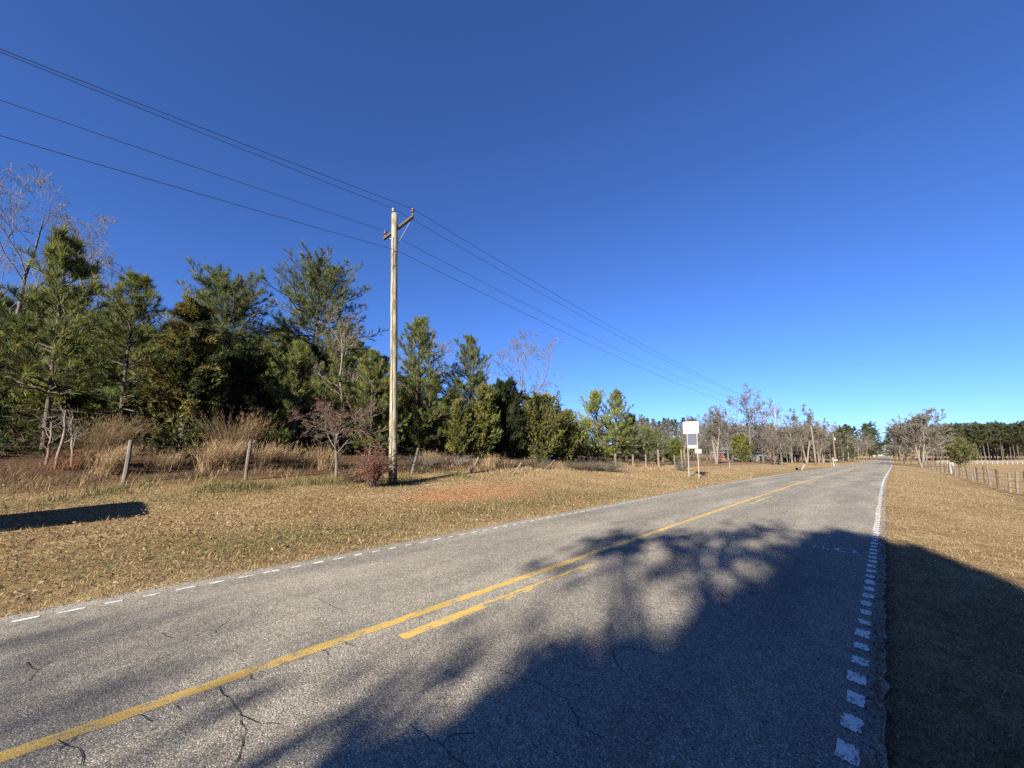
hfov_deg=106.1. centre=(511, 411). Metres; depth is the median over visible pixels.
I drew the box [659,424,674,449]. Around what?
bare tree
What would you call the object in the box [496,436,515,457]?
pine tree
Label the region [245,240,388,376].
pine tree
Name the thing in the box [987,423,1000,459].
pine tree
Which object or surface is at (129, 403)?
cedar tree
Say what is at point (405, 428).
cedar tree
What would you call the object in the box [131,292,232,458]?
cedar tree
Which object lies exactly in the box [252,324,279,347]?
pine tree
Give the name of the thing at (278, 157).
overhead wire
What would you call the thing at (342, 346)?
bare tree
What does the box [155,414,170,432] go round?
cedar tree
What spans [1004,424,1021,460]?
pine tree
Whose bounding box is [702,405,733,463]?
bare tree
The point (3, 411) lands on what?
cedar tree
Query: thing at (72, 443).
sapling
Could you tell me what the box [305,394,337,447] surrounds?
cedar tree
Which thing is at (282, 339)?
pine tree
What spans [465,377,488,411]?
pine tree
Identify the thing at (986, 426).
pine tree
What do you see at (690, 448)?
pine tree
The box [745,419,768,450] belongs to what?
bare tree
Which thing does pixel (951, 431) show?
pine tree
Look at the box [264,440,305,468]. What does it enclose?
grass clump
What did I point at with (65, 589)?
fallen leaves
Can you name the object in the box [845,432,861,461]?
pine tree
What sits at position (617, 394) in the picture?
pine tree
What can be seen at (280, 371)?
pine tree
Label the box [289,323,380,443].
pine tree
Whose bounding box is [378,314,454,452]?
pine tree
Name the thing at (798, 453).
pine tree
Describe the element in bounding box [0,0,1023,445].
sky
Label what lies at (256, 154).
overhead wire
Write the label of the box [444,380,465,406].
pine tree
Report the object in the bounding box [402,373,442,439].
pine tree
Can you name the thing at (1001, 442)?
pine tree
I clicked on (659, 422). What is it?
pine tree
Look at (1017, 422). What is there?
pine tree
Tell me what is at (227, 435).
grass clump
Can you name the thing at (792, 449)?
bare tree
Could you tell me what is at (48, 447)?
sapling
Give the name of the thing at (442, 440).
cedar tree
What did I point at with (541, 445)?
pine tree
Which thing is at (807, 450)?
pine tree
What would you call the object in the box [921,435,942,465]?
bare tree
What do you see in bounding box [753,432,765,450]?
bare tree
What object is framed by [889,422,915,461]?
pine tree
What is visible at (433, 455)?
grass clump
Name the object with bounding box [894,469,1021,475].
driveway
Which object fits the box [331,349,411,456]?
pine tree
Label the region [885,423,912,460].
pine tree
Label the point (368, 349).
pine tree
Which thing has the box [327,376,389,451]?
cedar tree
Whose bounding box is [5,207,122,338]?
bare tree
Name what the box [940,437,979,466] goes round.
bush
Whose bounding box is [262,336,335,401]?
pine tree
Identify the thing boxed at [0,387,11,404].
cedar tree
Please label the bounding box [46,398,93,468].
sapling
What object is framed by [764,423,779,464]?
bare tree
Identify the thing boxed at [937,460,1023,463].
board fence
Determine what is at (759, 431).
bare tree
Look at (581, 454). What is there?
pine tree
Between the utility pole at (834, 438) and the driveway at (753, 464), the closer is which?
the driveway at (753, 464)
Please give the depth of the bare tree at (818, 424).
110.04 m
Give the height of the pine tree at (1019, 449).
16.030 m
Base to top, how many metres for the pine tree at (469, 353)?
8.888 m
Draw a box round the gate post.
[948,462,953,473]
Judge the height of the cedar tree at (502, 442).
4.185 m
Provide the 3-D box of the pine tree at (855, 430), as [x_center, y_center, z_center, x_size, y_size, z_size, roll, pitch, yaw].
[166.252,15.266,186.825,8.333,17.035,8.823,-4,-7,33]
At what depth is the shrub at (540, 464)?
24.27 m
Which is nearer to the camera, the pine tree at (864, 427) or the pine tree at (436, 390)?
the pine tree at (436, 390)
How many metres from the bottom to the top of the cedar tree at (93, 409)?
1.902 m
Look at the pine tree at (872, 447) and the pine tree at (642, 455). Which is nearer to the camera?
the pine tree at (642, 455)
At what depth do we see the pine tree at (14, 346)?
18.51 m
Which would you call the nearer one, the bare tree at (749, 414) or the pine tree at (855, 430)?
the bare tree at (749, 414)
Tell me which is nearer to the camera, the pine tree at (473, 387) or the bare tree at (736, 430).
the pine tree at (473, 387)
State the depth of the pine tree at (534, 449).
27.95 m
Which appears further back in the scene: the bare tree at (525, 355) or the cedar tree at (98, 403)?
the bare tree at (525, 355)
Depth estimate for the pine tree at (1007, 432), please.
166.54 m
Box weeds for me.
[0,445,691,513]
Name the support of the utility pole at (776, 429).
on the ground at (978, 513)
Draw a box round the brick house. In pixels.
[711,446,736,459]
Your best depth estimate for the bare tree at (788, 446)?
92.47 m
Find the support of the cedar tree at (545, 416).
on the ground at (978, 513)
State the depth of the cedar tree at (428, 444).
25.60 m
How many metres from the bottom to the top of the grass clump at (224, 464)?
1.439 m
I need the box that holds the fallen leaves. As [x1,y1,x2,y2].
[0,462,618,603]
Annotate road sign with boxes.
[683,421,701,477]
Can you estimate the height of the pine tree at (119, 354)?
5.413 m
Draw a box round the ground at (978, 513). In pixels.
[0,439,1023,767]
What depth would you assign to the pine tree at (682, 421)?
177.78 m
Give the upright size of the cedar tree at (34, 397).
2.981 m
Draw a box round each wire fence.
[0,440,554,483]
[614,449,685,466]
[917,461,1023,492]
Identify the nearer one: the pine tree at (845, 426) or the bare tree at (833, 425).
the bare tree at (833, 425)
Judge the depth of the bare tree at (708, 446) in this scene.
106.38 m
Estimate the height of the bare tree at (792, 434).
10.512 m
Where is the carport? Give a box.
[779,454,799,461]
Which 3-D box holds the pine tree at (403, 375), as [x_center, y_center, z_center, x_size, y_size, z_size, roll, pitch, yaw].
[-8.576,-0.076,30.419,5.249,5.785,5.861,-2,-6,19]
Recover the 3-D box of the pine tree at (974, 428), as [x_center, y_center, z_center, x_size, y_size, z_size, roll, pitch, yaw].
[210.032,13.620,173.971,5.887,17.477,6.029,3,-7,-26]
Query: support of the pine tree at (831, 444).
on the ground at (978, 513)
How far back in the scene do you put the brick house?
119.53 m
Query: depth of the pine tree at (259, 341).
29.05 m
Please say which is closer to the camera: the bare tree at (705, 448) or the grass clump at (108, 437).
the grass clump at (108, 437)
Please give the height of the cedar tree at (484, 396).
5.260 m
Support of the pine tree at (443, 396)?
on the ground at (978, 513)
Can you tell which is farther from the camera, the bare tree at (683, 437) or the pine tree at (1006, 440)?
the pine tree at (1006, 440)
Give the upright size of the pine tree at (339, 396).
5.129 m
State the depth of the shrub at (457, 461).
21.50 m
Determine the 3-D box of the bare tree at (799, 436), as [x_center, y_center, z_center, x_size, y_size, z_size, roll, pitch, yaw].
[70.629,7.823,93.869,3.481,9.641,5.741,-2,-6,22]
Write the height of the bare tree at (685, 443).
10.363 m
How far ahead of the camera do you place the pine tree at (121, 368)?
20.64 m
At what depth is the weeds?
12.82 m
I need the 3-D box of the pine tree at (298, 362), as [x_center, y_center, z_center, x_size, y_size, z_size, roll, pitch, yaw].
[-10.794,-0.800,19.438,4.555,6.025,5.388,-6,-8,44]
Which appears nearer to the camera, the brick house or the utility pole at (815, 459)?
the utility pole at (815, 459)
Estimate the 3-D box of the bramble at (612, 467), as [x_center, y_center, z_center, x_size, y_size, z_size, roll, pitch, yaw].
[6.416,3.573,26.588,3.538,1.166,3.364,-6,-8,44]
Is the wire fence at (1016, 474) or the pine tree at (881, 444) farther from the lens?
the pine tree at (881, 444)
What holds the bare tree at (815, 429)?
on the ground at (978, 513)
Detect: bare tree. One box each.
[0,163,112,388]
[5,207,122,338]
[85,250,169,342]
[306,300,374,451]
[405,330,458,402]
[461,329,563,432]
[650,419,670,461]
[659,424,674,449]
[672,415,707,461]
[676,421,688,449]
[679,424,701,459]
[694,426,712,459]
[696,420,710,459]
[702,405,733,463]
[702,430,719,459]
[717,382,779,461]
[719,421,737,460]
[723,433,737,460]
[728,421,741,439]
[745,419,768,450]
[749,420,779,462]
[751,436,759,460]
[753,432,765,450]
[757,416,775,460]
[761,405,808,461]
[763,426,792,464]
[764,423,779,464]
[765,424,788,462]
[771,428,799,462]
[779,420,800,462]
[779,435,799,461]
[784,404,824,462]
[785,425,807,461]
[792,424,808,460]
[795,415,825,458]
[805,441,829,462]
[810,430,828,462]
[815,417,832,462]
[816,439,829,462]
[818,424,844,462]
[823,421,853,462]
[830,425,853,461]
[848,436,860,461]
[851,433,873,462]
[860,430,872,457]
[883,445,902,462]
[885,407,955,466]
[888,434,913,463]
[900,437,917,464]
[912,438,936,464]
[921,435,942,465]
[926,435,944,464]
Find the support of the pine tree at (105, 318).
on the ground at (978, 513)
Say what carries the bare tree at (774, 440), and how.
on the ground at (978, 513)
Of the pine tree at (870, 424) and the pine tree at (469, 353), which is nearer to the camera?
the pine tree at (469, 353)
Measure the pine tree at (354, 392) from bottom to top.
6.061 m
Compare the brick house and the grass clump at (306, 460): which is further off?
the brick house
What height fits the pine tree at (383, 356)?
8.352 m
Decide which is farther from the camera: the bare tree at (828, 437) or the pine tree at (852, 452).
the pine tree at (852, 452)
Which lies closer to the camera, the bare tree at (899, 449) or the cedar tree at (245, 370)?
the cedar tree at (245, 370)
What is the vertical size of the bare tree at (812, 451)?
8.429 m
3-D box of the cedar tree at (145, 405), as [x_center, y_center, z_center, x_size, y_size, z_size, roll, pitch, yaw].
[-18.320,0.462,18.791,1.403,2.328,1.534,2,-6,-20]
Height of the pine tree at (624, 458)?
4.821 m
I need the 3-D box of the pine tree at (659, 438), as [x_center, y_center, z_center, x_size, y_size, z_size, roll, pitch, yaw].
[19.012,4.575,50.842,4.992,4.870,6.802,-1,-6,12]
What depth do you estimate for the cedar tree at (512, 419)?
27.21 m
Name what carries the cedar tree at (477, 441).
on the ground at (978, 513)
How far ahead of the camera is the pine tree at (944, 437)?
180.98 m
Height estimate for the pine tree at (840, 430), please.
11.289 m
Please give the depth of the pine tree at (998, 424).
168.99 m
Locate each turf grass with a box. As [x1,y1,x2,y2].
[854,471,1023,767]
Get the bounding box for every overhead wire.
[0,49,827,433]
[0,52,797,420]
[0,135,793,425]
[1,100,788,420]
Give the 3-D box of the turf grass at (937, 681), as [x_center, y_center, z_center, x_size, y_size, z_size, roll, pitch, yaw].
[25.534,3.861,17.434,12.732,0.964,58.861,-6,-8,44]
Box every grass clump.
[34,446,101,470]
[38,409,174,468]
[68,442,148,475]
[135,448,194,471]
[164,404,283,463]
[171,439,233,471]
[193,435,260,470]
[244,439,289,469]
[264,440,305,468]
[294,449,326,467]
[305,444,346,469]
[420,450,444,465]
[479,452,505,467]
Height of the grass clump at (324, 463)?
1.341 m
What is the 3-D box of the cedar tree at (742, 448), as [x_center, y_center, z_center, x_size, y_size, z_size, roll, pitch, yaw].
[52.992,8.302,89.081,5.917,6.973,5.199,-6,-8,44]
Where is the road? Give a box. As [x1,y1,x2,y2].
[0,445,892,767]
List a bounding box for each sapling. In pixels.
[37,412,68,464]
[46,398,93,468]
[57,405,87,466]
[287,396,383,477]
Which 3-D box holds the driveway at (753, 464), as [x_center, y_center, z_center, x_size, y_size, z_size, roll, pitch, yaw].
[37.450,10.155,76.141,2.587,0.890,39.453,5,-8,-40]
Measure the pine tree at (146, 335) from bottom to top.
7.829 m
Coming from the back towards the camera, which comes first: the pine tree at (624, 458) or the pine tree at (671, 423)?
the pine tree at (671, 423)
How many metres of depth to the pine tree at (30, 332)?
18.16 m
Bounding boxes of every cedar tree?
[0,378,92,445]
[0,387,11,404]
[0,405,15,436]
[58,404,112,445]
[90,402,118,419]
[96,394,155,436]
[124,399,158,442]
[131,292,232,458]
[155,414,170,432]
[198,347,284,448]
[260,378,312,444]
[285,416,316,449]
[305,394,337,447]
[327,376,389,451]
[370,379,407,449]
[385,391,429,450]
[401,410,435,451]
[427,410,451,453]
[442,397,475,458]
[460,411,502,457]
[468,381,502,458]
[490,406,508,453]
[491,376,532,458]
[516,390,582,460]
[544,408,590,461]
[663,437,685,462]
[728,433,754,461]
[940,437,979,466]
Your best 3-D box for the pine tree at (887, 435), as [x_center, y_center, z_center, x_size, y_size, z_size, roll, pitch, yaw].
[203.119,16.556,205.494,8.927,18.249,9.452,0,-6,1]
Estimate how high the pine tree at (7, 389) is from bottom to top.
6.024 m
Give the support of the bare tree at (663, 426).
on the ground at (978, 513)
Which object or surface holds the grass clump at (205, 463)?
on the ground at (978, 513)
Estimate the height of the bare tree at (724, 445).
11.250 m
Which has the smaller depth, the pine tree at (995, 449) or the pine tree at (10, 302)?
the pine tree at (10, 302)
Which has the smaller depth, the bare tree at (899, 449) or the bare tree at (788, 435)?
the bare tree at (788, 435)
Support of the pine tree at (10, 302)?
on the ground at (978, 513)
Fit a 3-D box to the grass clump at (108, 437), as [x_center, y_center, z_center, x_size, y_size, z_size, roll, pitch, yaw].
[-13.621,0.860,12.807,2.991,2.018,3.235,1,-6,-10]
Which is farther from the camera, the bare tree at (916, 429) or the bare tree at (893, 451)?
the bare tree at (893, 451)
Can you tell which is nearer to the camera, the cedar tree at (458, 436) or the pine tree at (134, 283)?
the pine tree at (134, 283)
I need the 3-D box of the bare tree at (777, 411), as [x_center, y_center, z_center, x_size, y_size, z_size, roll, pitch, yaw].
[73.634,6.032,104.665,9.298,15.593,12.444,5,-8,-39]
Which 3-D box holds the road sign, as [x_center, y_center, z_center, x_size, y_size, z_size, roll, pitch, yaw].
[12.516,2.764,26.679,1.170,4.160,0.088,-6,-8,44]
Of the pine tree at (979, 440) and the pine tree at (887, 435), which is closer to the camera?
the pine tree at (979, 440)
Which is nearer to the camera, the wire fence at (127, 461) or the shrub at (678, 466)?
the wire fence at (127, 461)
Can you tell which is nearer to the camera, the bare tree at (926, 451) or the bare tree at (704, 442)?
the bare tree at (926, 451)
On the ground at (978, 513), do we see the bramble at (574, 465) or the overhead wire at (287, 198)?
the bramble at (574, 465)
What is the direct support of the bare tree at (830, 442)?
on the ground at (978, 513)
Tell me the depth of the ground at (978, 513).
7.89 m
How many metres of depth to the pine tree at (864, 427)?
205.07 m
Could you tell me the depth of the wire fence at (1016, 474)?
29.03 m
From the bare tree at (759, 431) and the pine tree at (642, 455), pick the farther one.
the bare tree at (759, 431)
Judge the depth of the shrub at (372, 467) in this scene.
14.00 m
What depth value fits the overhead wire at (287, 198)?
13.89 m
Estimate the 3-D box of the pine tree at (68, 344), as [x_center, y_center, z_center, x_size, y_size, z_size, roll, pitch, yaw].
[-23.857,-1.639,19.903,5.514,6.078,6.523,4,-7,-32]
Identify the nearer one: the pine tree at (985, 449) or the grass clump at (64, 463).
the grass clump at (64, 463)
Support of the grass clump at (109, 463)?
on the ground at (978, 513)
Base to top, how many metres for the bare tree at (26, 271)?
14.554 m
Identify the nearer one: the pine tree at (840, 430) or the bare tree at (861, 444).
the pine tree at (840, 430)
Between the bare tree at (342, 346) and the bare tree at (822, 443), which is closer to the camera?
the bare tree at (342, 346)
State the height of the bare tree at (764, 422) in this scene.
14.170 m
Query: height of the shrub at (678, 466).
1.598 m
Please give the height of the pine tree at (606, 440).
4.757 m
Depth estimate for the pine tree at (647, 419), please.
168.01 m
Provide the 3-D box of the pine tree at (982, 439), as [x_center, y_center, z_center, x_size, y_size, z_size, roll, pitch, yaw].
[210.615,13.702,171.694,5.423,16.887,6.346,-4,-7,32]
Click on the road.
(724, 625)
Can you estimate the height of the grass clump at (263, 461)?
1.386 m
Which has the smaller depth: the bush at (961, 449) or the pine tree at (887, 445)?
the bush at (961, 449)
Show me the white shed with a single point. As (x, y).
(758, 455)
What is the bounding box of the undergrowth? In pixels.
[0,403,606,459]
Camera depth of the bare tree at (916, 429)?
80.05 m
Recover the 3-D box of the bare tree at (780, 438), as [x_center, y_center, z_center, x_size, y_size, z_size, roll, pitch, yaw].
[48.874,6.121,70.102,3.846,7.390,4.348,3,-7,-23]
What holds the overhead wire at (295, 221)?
attached to the utility pole at (393, 410)
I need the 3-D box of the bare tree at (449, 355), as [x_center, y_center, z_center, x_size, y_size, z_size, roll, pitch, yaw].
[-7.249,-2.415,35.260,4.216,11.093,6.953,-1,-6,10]
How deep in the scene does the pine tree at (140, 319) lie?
29.25 m
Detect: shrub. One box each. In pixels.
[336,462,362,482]
[352,428,398,486]
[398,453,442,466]
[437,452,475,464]
[514,454,554,467]
[670,456,690,470]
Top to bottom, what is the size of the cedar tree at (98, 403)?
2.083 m
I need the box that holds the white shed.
[745,451,768,460]
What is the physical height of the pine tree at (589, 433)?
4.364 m
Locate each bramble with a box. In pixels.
[560,455,606,469]
[585,456,630,470]
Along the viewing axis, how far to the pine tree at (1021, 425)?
162.67 m
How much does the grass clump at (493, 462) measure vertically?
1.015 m
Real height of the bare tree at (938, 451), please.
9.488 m
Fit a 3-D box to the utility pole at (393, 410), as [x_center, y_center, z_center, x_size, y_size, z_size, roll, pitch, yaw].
[-5.015,-2.795,15.990,2.475,12.009,0.417,-6,-8,44]
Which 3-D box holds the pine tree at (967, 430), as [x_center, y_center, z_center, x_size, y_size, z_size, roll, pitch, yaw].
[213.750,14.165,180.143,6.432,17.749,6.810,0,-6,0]
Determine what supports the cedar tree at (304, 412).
on the ground at (978, 513)
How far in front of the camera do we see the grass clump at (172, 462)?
13.25 m
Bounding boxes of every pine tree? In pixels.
[0,222,126,452]
[0,306,77,400]
[0,312,66,389]
[0,315,30,397]
[0,329,91,404]
[1,297,67,365]
[2,323,113,397]
[8,304,60,373]
[30,299,95,374]
[34,268,175,432]
[63,336,149,411]
[76,329,146,401]
[77,298,151,339]
[81,332,186,426]
[82,340,172,435]
[92,321,162,380]
[119,300,161,329]
[148,255,288,363]
[173,342,233,442]
[241,333,272,359]
[242,338,352,451]
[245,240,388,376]
[250,349,308,442]
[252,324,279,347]
[253,345,282,427]
[261,326,333,386]
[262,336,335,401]
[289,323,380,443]
[299,349,355,405]
[322,372,352,441]
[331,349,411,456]
[333,360,384,438]
[338,339,384,390]
[373,354,399,389]
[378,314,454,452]
[398,374,423,406]
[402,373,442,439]
[420,374,450,407]
[431,334,503,454]
[433,388,458,409]
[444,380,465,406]
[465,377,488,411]
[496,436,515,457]
[525,436,541,459]
[529,442,551,461]
[563,420,606,456]
[574,388,635,459]
[575,425,593,456]
[584,388,651,460]
[589,417,629,458]
[601,421,651,459]
[612,412,660,461]
[631,425,672,461]
[640,416,650,426]
[643,429,673,463]
[651,421,665,447]
[663,417,680,437]
[671,419,686,451]
[676,417,691,457]
[682,420,700,458]
[788,431,809,461]
[797,428,817,461]
[827,431,847,458]
[834,427,851,462]
[836,432,853,462]
[842,424,859,459]
[844,425,862,460]
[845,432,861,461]
[850,426,863,458]
[857,421,880,459]
[859,423,878,459]
[859,429,884,459]
[868,428,889,458]
[881,427,894,459]
[881,436,896,457]
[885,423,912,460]
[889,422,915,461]
[941,424,949,459]
[943,427,960,459]
[949,423,968,439]
[954,423,969,441]
[962,423,975,460]
[966,423,981,459]
[971,422,984,460]
[975,422,997,460]
[975,424,992,460]
[978,443,989,455]
[985,422,995,460]
[985,443,1005,459]
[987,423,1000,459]
[990,420,1009,459]
[993,443,1011,456]
[995,423,1006,460]
[997,423,1016,460]
[999,443,1022,459]
[1002,423,1017,460]
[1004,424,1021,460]
[1010,443,1023,455]
[1014,421,1023,459]
[1015,420,1023,441]
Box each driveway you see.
[625,459,810,467]
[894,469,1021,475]
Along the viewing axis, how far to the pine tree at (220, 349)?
22.16 m
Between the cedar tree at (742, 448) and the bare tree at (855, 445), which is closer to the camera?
the cedar tree at (742, 448)
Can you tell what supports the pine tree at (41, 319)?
on the ground at (978, 513)
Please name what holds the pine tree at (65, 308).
on the ground at (978, 513)
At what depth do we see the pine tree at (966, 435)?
179.17 m
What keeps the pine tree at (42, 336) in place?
on the ground at (978, 513)
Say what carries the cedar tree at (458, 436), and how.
on the ground at (978, 513)
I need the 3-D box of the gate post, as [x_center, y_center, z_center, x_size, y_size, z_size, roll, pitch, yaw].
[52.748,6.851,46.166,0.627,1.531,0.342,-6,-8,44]
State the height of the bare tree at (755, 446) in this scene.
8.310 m
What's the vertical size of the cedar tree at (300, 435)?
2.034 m
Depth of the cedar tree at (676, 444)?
56.38 m
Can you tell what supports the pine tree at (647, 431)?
on the ground at (978, 513)
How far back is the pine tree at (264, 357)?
22.60 m
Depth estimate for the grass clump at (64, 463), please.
11.81 m
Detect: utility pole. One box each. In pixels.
[383,208,414,484]
[768,406,780,463]
[810,426,816,464]
[832,434,835,462]
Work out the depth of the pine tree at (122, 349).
21.27 m
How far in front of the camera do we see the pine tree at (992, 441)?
176.41 m
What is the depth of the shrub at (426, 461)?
19.59 m
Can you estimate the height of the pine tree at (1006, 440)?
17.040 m
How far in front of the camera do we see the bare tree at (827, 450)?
115.70 m
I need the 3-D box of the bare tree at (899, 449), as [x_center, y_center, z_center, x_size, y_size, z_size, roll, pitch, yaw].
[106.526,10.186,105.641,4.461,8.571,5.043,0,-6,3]
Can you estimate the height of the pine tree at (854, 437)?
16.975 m
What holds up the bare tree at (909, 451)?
on the ground at (978, 513)
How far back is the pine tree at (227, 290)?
22.27 m
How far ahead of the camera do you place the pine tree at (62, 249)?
14.08 m
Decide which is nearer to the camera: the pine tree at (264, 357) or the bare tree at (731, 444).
the pine tree at (264, 357)
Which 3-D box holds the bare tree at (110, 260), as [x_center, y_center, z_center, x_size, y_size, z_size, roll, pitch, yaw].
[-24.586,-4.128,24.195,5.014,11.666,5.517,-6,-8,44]
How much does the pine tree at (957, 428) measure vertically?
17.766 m
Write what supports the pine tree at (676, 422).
on the ground at (978, 513)
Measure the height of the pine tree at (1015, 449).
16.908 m
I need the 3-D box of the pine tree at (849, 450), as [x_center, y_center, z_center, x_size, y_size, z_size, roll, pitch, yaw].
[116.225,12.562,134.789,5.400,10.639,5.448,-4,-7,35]
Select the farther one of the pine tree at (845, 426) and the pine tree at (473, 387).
the pine tree at (845, 426)
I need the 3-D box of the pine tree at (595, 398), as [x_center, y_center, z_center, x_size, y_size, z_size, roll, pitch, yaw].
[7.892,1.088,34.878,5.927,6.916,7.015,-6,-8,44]
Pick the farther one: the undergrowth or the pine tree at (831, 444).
the pine tree at (831, 444)
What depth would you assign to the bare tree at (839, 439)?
143.13 m
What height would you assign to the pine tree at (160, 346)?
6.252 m
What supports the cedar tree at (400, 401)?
on the ground at (978, 513)
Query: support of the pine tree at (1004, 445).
on the ground at (978, 513)
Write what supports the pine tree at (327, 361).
on the ground at (978, 513)
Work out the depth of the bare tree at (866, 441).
176.00 m
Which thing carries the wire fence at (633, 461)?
on the ground at (978, 513)
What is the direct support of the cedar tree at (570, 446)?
on the ground at (978, 513)
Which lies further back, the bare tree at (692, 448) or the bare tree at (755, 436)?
the bare tree at (755, 436)
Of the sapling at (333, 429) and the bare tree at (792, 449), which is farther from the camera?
the bare tree at (792, 449)
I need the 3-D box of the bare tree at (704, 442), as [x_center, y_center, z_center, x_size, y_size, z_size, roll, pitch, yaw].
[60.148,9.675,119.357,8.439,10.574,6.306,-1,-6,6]

